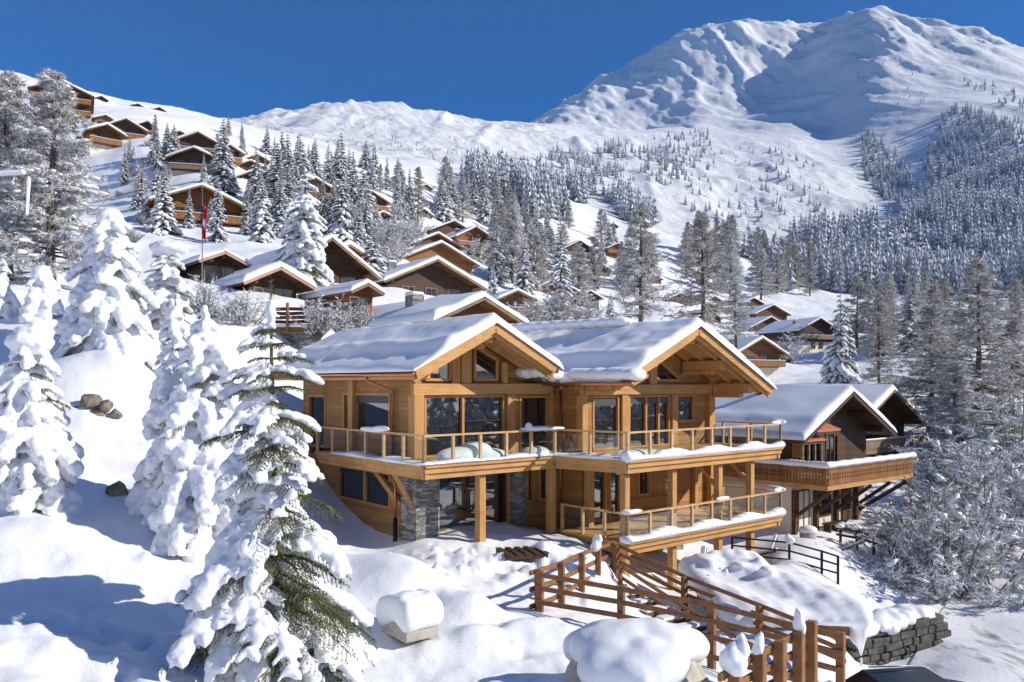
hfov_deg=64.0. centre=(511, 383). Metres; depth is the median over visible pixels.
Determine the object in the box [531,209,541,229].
spruce tree
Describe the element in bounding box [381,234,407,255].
frosted shrub
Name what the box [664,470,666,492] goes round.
window
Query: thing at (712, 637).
rail fence
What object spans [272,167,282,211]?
spruce tree
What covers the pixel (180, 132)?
chalet
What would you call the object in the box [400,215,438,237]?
frosted shrub
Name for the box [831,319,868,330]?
chalet
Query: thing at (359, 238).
spruce tree
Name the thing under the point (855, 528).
rail fence
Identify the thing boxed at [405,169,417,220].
spruce tree
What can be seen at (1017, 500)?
frosted shrub
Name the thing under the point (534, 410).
glazed door
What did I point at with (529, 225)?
larch tree
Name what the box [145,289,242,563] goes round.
spruce tree
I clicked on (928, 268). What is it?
conifer
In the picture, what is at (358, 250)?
chalet
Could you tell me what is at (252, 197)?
spruce tree
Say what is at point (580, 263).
chalet
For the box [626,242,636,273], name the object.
larch tree
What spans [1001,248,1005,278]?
conifer
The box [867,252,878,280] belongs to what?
conifer
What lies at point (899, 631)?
retaining wall
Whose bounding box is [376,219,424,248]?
frosted shrub
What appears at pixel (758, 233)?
larch tree
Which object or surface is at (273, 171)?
spruce tree
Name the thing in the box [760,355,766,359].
window
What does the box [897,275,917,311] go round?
larch tree
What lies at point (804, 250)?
conifer
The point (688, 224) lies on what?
larch tree
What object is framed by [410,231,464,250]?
chalet
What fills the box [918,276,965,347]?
larch tree
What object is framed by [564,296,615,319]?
frosted shrub
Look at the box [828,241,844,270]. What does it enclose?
larch tree
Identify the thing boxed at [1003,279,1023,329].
larch tree
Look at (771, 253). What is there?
conifer
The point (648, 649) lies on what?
boulder
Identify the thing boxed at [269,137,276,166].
spruce tree
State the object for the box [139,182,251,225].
chalet
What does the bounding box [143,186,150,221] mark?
spruce tree
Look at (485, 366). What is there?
gable window
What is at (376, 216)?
spruce tree
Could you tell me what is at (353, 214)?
frosted shrub
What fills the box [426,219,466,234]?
chalet
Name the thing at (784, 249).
larch tree
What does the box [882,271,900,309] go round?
larch tree
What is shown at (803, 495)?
door
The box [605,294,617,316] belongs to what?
spruce tree
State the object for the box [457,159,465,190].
spruce tree
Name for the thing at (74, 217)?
spruce tree
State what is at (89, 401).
boulder
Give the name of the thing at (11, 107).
larch tree
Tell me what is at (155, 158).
spruce tree
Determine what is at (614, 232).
spruce tree
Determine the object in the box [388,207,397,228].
spruce tree
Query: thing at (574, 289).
chalet
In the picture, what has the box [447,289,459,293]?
window
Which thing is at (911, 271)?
conifer
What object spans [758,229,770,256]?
larch tree
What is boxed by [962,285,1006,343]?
larch tree
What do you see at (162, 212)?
spruce tree
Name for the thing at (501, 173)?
conifer
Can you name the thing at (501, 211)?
larch tree
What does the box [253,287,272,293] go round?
window
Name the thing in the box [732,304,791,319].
chalet
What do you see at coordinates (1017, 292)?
larch tree
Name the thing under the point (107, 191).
spruce tree
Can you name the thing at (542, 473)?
window
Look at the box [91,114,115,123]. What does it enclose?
chalet
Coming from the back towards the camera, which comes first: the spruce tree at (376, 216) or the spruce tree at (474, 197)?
the spruce tree at (474, 197)
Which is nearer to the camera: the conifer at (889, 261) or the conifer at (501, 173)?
the conifer at (501, 173)
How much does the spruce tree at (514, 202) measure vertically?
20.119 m
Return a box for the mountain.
[222,5,1023,270]
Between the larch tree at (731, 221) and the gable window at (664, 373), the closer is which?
the gable window at (664, 373)
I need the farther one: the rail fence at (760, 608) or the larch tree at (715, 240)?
the larch tree at (715, 240)
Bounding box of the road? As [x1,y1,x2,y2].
[909,467,1023,681]
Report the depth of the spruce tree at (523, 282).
174.68 m
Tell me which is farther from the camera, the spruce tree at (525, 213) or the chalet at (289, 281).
the spruce tree at (525, 213)
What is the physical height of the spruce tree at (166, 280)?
6.100 m
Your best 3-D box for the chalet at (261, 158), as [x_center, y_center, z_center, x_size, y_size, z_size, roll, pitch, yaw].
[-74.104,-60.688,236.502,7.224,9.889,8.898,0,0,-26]
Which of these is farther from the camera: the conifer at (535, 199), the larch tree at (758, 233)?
the larch tree at (758, 233)
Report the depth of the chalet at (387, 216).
207.54 m
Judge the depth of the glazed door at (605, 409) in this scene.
34.42 m
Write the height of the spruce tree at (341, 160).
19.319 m
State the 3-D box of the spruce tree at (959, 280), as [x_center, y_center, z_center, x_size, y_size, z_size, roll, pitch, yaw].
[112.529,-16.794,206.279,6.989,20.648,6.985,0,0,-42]
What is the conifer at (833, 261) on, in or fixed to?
on the ground
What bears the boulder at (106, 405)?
on the ground
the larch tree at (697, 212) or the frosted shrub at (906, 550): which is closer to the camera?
the frosted shrub at (906, 550)
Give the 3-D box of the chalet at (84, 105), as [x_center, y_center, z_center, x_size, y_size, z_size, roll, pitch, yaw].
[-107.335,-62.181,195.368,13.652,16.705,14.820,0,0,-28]
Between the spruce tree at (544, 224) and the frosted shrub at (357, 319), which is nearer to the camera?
the frosted shrub at (357, 319)
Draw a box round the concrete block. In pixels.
[376,588,443,642]
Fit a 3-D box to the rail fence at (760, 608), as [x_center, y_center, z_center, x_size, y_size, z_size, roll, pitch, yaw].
[6.250,6.837,24.864,0.858,2.420,9.596,0,0,-29]
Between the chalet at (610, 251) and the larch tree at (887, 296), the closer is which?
the larch tree at (887, 296)
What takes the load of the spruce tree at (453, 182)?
on the ground
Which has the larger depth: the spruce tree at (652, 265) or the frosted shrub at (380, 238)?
the spruce tree at (652, 265)
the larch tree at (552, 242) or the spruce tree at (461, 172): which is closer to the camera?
the larch tree at (552, 242)
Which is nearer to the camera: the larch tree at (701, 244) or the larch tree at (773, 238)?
the larch tree at (701, 244)
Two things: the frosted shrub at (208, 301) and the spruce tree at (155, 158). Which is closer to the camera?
the frosted shrub at (208, 301)
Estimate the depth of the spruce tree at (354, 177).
174.92 m
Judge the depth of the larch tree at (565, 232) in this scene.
358.85 m
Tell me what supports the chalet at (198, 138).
on the ground
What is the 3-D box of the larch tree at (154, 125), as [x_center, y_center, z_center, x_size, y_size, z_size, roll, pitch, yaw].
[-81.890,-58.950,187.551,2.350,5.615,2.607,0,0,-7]
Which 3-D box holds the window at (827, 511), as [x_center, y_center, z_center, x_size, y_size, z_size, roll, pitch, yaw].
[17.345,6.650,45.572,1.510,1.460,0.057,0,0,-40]
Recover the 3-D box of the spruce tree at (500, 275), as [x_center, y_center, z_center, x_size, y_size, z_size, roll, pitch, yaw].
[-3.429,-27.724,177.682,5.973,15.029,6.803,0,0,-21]
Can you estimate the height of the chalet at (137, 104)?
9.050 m
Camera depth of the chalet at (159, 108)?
272.62 m
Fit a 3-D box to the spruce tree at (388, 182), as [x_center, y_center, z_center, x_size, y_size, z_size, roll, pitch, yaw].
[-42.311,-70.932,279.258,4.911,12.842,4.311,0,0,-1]
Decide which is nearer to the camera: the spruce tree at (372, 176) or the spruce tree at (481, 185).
the spruce tree at (372, 176)
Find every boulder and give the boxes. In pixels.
[80,394,102,408]
[89,408,105,416]
[98,399,113,411]
[105,481,128,496]
[109,408,122,419]
[563,617,709,681]
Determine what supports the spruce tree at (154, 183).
on the ground
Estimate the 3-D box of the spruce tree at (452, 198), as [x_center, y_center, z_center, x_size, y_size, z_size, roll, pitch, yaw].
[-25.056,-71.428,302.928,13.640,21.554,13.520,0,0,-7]
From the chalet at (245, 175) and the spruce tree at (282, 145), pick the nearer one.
the spruce tree at (282, 145)
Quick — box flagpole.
[201,185,206,282]
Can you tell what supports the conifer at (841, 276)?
on the ground
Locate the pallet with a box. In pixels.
[495,546,548,559]
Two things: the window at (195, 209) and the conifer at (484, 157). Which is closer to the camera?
the window at (195, 209)
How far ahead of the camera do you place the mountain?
1603.22 m
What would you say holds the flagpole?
on the ground
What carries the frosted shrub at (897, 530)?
on the ground
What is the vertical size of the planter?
0.990 m
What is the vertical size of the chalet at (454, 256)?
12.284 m
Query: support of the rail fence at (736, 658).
on the ground
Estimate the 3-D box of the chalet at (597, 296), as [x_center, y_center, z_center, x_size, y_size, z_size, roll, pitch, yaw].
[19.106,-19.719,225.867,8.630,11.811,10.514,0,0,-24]
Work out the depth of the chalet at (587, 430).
33.08 m
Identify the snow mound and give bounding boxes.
[678,548,872,666]
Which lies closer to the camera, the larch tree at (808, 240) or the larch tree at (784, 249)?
the larch tree at (784, 249)
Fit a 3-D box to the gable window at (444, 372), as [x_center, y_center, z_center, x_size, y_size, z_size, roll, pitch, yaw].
[-2.804,-0.735,30.918,1.200,1.270,0.100,0,0,-40]
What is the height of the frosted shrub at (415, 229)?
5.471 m
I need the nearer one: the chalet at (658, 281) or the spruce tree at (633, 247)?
the chalet at (658, 281)
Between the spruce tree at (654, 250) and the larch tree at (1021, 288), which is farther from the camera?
the spruce tree at (654, 250)
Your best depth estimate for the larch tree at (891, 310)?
248.54 m
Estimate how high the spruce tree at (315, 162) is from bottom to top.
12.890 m
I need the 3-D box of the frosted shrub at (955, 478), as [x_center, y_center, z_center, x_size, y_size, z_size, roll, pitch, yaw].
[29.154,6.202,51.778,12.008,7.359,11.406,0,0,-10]
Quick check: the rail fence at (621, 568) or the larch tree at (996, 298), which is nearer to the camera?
the rail fence at (621, 568)
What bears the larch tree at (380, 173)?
on the ground
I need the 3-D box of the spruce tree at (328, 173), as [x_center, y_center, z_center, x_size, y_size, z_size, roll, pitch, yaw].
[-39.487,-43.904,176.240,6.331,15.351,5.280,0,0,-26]
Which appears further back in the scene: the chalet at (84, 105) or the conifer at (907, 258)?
the conifer at (907, 258)
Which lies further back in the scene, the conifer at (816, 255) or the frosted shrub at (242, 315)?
the conifer at (816, 255)
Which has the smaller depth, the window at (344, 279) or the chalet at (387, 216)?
the window at (344, 279)
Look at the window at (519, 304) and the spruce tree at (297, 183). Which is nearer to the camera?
the window at (519, 304)
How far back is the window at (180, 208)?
113.07 m
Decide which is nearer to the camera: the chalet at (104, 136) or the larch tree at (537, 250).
the chalet at (104, 136)
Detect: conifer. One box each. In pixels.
[466,149,471,177]
[474,159,482,192]
[481,151,485,165]
[487,155,491,174]
[488,163,495,195]
[499,165,504,195]
[510,160,516,185]
[514,165,524,206]
[522,168,525,181]
[526,172,536,213]
[532,182,540,215]
[536,175,545,217]
[541,175,551,215]
[542,182,551,218]
[547,184,554,218]
[549,181,557,217]
[553,185,560,219]
[559,181,564,203]
[561,186,572,220]
[763,242,775,285]
[802,243,809,274]
[811,247,818,283]
[814,246,822,286]
[830,249,836,283]
[830,253,845,291]
[833,251,846,291]
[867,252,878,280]
[885,251,899,292]
[888,253,901,292]
[895,254,905,291]
[897,248,906,288]
[903,253,916,293]
[905,248,910,275]
[921,248,926,271]
[925,252,935,284]
[961,253,967,280]
[986,250,995,274]
[991,247,995,267]
[994,248,1002,271]
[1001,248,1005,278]
[1003,249,1012,284]
[1006,249,1023,295]
[1019,252,1023,294]
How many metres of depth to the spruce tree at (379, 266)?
81.38 m
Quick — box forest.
[249,56,1023,295]
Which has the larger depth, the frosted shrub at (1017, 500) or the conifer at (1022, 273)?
the conifer at (1022, 273)
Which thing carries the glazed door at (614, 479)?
in the chalet at (587, 430)
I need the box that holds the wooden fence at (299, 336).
[275,302,320,348]
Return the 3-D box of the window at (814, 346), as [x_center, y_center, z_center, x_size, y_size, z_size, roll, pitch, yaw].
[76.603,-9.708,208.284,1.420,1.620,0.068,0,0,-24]
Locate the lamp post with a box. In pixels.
[0,169,30,214]
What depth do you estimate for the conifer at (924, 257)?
490.79 m
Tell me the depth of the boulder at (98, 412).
26.44 m
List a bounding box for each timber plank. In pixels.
[701,546,706,553]
[757,548,778,555]
[769,534,777,548]
[842,539,864,551]
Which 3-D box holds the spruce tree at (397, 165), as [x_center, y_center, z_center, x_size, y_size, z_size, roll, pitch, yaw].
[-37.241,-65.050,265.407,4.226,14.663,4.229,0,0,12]
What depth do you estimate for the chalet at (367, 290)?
56.73 m
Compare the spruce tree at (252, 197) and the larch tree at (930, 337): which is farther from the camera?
the spruce tree at (252, 197)
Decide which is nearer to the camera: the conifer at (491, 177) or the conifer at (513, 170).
the conifer at (491, 177)
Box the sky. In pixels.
[0,0,1023,122]
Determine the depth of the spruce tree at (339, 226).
132.79 m
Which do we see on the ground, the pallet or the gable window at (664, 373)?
the pallet
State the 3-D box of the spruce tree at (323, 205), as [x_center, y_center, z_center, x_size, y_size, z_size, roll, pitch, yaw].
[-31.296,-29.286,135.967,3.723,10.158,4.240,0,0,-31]
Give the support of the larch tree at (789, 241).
on the ground
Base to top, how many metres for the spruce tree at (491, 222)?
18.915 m
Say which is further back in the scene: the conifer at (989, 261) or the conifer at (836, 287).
the conifer at (836, 287)
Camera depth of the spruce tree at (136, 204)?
128.30 m
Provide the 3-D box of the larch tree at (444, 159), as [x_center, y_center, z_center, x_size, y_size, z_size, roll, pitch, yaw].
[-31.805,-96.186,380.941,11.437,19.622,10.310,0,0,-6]
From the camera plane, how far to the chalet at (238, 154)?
169.88 m
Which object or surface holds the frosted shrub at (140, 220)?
on the ground
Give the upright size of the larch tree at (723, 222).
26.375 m
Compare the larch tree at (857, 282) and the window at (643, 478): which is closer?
the window at (643, 478)
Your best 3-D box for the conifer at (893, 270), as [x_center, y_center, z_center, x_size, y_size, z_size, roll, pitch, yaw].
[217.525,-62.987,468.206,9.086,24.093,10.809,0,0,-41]
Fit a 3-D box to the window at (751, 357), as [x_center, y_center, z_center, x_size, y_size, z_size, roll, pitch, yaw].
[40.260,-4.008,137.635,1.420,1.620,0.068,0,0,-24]
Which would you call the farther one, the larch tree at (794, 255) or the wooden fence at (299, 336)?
the larch tree at (794, 255)
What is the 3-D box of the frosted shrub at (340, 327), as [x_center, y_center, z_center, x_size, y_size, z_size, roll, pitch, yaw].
[-9.954,-4.027,48.088,3.090,2.705,2.915,0,0,-30]
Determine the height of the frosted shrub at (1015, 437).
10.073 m
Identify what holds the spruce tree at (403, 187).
on the ground
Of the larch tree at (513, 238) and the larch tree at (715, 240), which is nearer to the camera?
the larch tree at (513, 238)
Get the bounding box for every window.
[174,206,184,210]
[194,208,201,212]
[204,265,222,282]
[216,266,233,279]
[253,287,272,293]
[274,288,292,297]
[337,466,389,508]
[341,276,355,282]
[343,393,390,436]
[349,296,367,314]
[402,285,414,290]
[425,287,437,295]
[425,361,450,380]
[440,472,509,531]
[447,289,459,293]
[473,349,497,380]
[503,301,512,305]
[515,301,523,306]
[527,470,533,501]
[539,469,545,500]
[638,472,649,495]
[657,362,681,380]
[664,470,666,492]
[678,394,693,421]
[748,355,754,359]
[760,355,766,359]
[792,435,825,478]
[811,342,815,348]
[819,491,830,516]
[825,433,834,461]
[866,434,873,438]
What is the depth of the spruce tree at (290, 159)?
138.61 m
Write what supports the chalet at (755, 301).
on the ground
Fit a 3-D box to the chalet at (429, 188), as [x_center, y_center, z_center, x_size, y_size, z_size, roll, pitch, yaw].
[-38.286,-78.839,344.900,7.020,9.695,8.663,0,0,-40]
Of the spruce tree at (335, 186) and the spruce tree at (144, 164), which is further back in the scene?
the spruce tree at (144, 164)
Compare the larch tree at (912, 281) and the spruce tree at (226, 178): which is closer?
the spruce tree at (226, 178)
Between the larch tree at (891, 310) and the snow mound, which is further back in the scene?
the larch tree at (891, 310)
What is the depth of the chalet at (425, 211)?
261.73 m
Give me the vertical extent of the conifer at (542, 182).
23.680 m
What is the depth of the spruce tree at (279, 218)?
117.77 m
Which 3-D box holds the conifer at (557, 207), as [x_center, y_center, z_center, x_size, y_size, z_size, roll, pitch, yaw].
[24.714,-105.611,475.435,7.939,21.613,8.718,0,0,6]
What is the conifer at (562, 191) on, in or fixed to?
on the ground
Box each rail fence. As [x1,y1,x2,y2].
[529,534,615,609]
[535,571,845,681]
[613,543,835,659]
[617,562,768,655]
[718,608,817,681]
[835,522,896,557]
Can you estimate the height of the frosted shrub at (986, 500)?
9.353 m
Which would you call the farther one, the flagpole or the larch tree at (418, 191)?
the larch tree at (418, 191)
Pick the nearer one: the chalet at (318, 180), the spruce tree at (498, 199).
the chalet at (318, 180)
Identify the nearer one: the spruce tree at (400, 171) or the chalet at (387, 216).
the chalet at (387, 216)
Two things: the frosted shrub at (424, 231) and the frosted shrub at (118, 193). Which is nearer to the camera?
the frosted shrub at (118, 193)
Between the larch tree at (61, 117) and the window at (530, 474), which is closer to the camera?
the window at (530, 474)
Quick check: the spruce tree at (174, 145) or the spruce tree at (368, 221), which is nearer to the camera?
the spruce tree at (368, 221)
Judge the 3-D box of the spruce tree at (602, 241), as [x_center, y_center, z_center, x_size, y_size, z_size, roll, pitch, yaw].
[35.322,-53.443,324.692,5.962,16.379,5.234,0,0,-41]
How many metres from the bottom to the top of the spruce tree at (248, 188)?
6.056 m
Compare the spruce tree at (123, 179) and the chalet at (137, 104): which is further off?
the chalet at (137, 104)
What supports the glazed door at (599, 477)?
in the chalet at (587, 430)
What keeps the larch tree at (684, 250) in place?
on the ground
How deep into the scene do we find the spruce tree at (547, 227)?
302.81 m
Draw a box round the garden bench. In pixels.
[822,520,846,532]
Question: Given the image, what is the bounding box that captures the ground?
[0,70,1023,681]
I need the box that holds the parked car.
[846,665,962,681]
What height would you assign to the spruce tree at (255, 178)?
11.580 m
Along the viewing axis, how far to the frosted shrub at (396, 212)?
222.83 m
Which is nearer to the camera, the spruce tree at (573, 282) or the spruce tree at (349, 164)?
the spruce tree at (349, 164)
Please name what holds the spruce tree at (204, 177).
on the ground
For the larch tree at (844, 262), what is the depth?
551.11 m
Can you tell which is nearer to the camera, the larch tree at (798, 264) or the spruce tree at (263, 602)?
the spruce tree at (263, 602)
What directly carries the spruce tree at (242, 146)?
on the ground
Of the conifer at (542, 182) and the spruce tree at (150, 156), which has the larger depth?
the conifer at (542, 182)
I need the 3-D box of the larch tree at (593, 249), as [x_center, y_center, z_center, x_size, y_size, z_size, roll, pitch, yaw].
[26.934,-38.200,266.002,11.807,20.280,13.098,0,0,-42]
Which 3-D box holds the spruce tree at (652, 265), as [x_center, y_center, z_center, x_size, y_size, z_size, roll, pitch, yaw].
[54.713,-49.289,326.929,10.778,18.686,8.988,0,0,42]
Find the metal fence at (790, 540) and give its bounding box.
[731,534,838,584]
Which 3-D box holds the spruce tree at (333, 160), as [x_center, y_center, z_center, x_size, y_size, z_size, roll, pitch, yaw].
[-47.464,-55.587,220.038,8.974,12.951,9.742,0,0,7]
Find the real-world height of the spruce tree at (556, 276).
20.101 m
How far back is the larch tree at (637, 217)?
65.68 m
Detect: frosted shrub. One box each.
[113,189,123,196]
[126,227,146,242]
[128,174,151,190]
[133,213,148,224]
[182,274,252,318]
[201,287,278,326]
[288,289,348,340]
[319,293,366,332]
[341,298,377,327]
[347,201,376,225]
[363,234,416,262]
[370,210,415,245]
[375,223,401,245]
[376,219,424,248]
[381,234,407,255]
[388,199,409,219]
[397,218,420,234]
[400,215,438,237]
[464,235,490,256]
[507,279,595,320]
[511,293,561,331]
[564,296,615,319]
[772,328,817,362]
[815,483,1023,607]
[849,453,1023,586]
[854,474,1023,550]
[854,526,960,604]
[866,512,917,557]
[888,424,1023,510]
[898,441,1023,543]
[919,388,1023,490]
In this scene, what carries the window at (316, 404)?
in the chalet at (587, 430)
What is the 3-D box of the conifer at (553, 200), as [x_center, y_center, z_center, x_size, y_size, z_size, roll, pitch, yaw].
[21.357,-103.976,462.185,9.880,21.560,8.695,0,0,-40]
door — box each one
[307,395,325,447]
[424,395,504,457]
[520,396,548,451]
[592,395,618,450]
[594,471,605,521]
[609,473,619,518]
[629,395,669,447]
[798,489,809,531]
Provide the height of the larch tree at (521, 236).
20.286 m
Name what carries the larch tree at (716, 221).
on the ground
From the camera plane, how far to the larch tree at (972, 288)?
65.51 m
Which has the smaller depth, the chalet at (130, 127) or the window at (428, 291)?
the window at (428, 291)
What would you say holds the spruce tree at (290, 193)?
on the ground
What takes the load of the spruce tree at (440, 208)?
on the ground
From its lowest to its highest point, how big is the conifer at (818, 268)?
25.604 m
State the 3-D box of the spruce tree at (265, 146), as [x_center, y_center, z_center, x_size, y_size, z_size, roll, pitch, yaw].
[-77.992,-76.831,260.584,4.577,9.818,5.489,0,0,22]
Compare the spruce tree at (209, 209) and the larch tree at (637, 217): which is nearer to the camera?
the larch tree at (637, 217)
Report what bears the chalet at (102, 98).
on the ground
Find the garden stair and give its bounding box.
[623,583,832,681]
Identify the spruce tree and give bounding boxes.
[0,258,20,319]
[0,323,85,520]
[18,265,64,324]
[40,179,78,230]
[52,207,159,370]
[104,186,109,197]
[118,149,129,184]
[124,291,188,524]
[126,135,132,162]
[128,178,144,209]
[131,160,140,175]
[134,161,148,194]
[141,239,195,352]
[142,156,147,167]
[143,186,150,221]
[144,165,162,202]
[145,119,162,162]
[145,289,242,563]
[146,176,183,236]
[148,130,163,170]
[149,183,162,225]
[160,123,170,156]
[160,161,170,189]
[161,125,181,163]
[164,276,378,681]
[167,167,172,178]
[182,188,195,228]
[199,157,207,182]
[206,118,242,195]
[206,177,229,242]
[206,200,213,229]
[226,115,231,136]
[237,185,252,234]
[238,133,248,154]
[239,125,244,140]
[242,150,265,199]
[243,182,253,202]
[247,176,276,243]
[249,189,254,219]
[250,187,271,230]
[259,127,272,154]
[259,166,264,192]
[262,156,268,184]
[262,181,275,222]
[265,143,288,197]
[265,176,292,239]
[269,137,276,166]
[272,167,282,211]
[273,132,293,179]
[275,165,297,234]
[276,161,333,294]
[282,135,295,188]
[290,134,312,178]
[290,162,301,196]
[292,136,304,179]
[306,146,313,173]
[307,141,319,163]
[309,140,323,177]
[312,191,323,231]
[318,177,330,233]
[322,144,336,205]
[323,185,339,233]
[327,176,359,245]
[328,181,340,216]
[330,153,339,169]
[332,133,351,196]
[343,149,357,184]
[344,178,352,214]
[345,152,360,208]
[352,189,365,247]
[353,167,381,226]
[358,142,369,169]
[360,184,374,244]
[361,229,387,273]
[364,156,377,183]
[366,146,383,181]
[369,161,377,191]
[371,201,381,237]
[383,157,392,191]
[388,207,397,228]
[390,158,408,194]
[390,167,404,220]
[392,161,401,199]
[400,170,411,219]
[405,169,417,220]
[430,178,456,221]
[431,162,461,216]
[445,179,452,215]
[449,169,458,210]
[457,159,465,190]
[459,174,468,201]
[464,176,481,213]
[465,168,470,188]
[476,184,490,225]
[477,168,491,208]
[485,172,492,207]
[485,222,509,284]
[486,265,498,295]
[487,202,503,251]
[490,167,503,201]
[490,187,502,222]
[495,239,508,281]
[499,179,506,203]
[507,190,521,225]
[512,233,535,294]
[513,188,522,222]
[520,188,528,222]
[528,188,538,221]
[530,240,542,290]
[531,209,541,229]
[537,223,556,279]
[543,210,547,232]
[544,217,558,260]
[545,216,573,313]
[570,248,576,284]
[587,245,601,289]
[597,231,607,266]
[603,219,614,251]
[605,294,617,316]
[611,221,619,242]
[613,252,638,292]
[624,225,637,250]
[634,241,648,287]
[643,243,660,274]
[650,242,661,273]
[818,289,861,383]
[895,283,921,354]
[949,277,970,344]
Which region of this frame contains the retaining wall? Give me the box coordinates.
[846,603,950,665]
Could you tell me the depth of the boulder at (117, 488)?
21.92 m
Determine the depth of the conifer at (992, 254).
471.68 m
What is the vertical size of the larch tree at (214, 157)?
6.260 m
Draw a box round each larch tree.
[0,67,140,281]
[0,69,72,280]
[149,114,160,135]
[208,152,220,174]
[376,164,386,192]
[405,166,430,222]
[433,155,450,188]
[442,162,456,194]
[453,178,477,221]
[477,203,520,265]
[494,190,503,203]
[498,206,533,283]
[502,215,530,271]
[503,180,511,209]
[505,195,522,225]
[523,216,549,277]
[527,234,551,285]
[546,228,556,259]
[557,223,570,244]
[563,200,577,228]
[566,242,599,305]
[576,236,615,290]
[579,258,589,289]
[594,209,606,237]
[600,212,608,231]
[606,201,682,321]
[611,241,627,282]
[614,275,630,299]
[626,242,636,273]
[658,211,737,326]
[670,232,695,271]
[676,222,699,257]
[676,228,693,262]
[691,210,705,257]
[697,247,720,281]
[699,235,720,271]
[711,217,723,259]
[712,234,722,265]
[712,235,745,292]
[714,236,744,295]
[714,283,756,347]
[718,219,725,242]
[718,222,738,260]
[724,214,745,249]
[743,248,778,299]
[745,239,767,278]
[746,231,756,257]
[749,227,764,254]
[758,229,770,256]
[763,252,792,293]
[767,234,778,258]
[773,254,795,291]
[779,242,799,274]
[784,238,799,280]
[785,243,806,285]
[791,250,803,278]
[797,255,820,295]
[802,235,813,264]
[811,232,824,257]
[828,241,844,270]
[842,274,876,349]
[843,253,851,266]
[856,291,909,384]
[860,276,875,320]
[861,271,905,344]
[863,287,903,356]
[868,286,900,324]
[878,302,993,439]
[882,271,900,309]
[896,275,925,329]
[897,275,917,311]
[902,361,1008,471]
[903,283,948,391]
[904,256,1023,446]
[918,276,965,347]
[919,271,930,316]
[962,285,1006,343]
[972,319,1023,446]
[989,288,1007,332]
[1000,280,1023,334]
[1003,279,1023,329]
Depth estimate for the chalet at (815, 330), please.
209.14 m
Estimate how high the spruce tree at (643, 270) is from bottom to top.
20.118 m
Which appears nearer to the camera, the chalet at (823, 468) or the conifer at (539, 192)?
the chalet at (823, 468)
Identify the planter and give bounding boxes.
[799,525,817,538]
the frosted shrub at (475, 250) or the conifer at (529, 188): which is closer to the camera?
the frosted shrub at (475, 250)
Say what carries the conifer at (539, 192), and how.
on the ground
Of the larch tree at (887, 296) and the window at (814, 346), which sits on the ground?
the larch tree at (887, 296)
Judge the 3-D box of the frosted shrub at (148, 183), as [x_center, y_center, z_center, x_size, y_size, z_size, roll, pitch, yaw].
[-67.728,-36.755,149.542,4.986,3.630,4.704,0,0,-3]
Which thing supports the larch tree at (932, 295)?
on the ground
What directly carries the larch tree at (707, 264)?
on the ground
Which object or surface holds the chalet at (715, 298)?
on the ground
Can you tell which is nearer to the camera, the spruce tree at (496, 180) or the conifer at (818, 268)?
the spruce tree at (496, 180)
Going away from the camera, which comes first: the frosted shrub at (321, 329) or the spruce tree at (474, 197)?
the frosted shrub at (321, 329)
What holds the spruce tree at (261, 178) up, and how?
on the ground
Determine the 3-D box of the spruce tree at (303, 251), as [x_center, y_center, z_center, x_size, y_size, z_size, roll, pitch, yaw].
[-16.267,-11.267,64.136,5.673,12.280,5.581,0,0,0]
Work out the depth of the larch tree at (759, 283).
394.39 m
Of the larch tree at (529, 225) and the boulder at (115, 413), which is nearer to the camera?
the boulder at (115, 413)
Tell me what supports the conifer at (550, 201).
on the ground
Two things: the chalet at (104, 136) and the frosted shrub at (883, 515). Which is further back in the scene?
the chalet at (104, 136)
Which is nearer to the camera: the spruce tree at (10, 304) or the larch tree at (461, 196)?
the spruce tree at (10, 304)
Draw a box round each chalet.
[27,79,94,128]
[75,122,126,155]
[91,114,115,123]
[95,95,108,101]
[108,117,148,138]
[130,102,143,106]
[137,120,157,134]
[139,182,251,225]
[151,106,166,111]
[164,129,185,137]
[165,145,217,174]
[172,248,251,282]
[175,130,217,153]
[208,261,316,297]
[210,143,245,168]
[234,233,381,298]
[236,168,268,183]
[239,159,264,170]
[245,153,270,164]
[267,313,785,589]
[296,278,385,324]
[301,175,336,211]
[343,239,375,262]
[350,290,528,327]
[356,190,391,211]
[373,255,487,295]
[379,210,396,219]
[400,240,480,275]
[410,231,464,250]
[414,208,434,218]
[421,183,433,192]
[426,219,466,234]
[445,225,493,263]
[491,287,537,313]
[538,278,579,302]
[557,257,600,275]
[561,240,596,258]
[574,289,604,309]
[599,242,627,258]
[599,264,612,276]
[644,274,663,283]
[663,292,691,304]
[691,310,723,322]
[705,295,723,303]
[715,376,916,534]
[725,335,789,377]
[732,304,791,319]
[733,316,779,331]
[737,297,764,305]
[754,317,836,353]
[790,383,926,456]
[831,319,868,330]
[922,362,1023,393]
[974,309,1023,319]
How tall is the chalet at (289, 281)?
9.562 m
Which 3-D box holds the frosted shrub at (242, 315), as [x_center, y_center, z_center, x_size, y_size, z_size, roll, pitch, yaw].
[-15.243,-3.835,45.904,4.058,3.055,4.272,0,0,21]
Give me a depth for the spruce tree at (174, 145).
161.00 m
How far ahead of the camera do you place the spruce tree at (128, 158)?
163.36 m
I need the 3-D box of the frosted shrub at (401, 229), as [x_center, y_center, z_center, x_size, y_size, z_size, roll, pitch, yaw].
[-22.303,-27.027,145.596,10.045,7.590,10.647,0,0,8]
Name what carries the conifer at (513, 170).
on the ground
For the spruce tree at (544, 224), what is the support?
on the ground

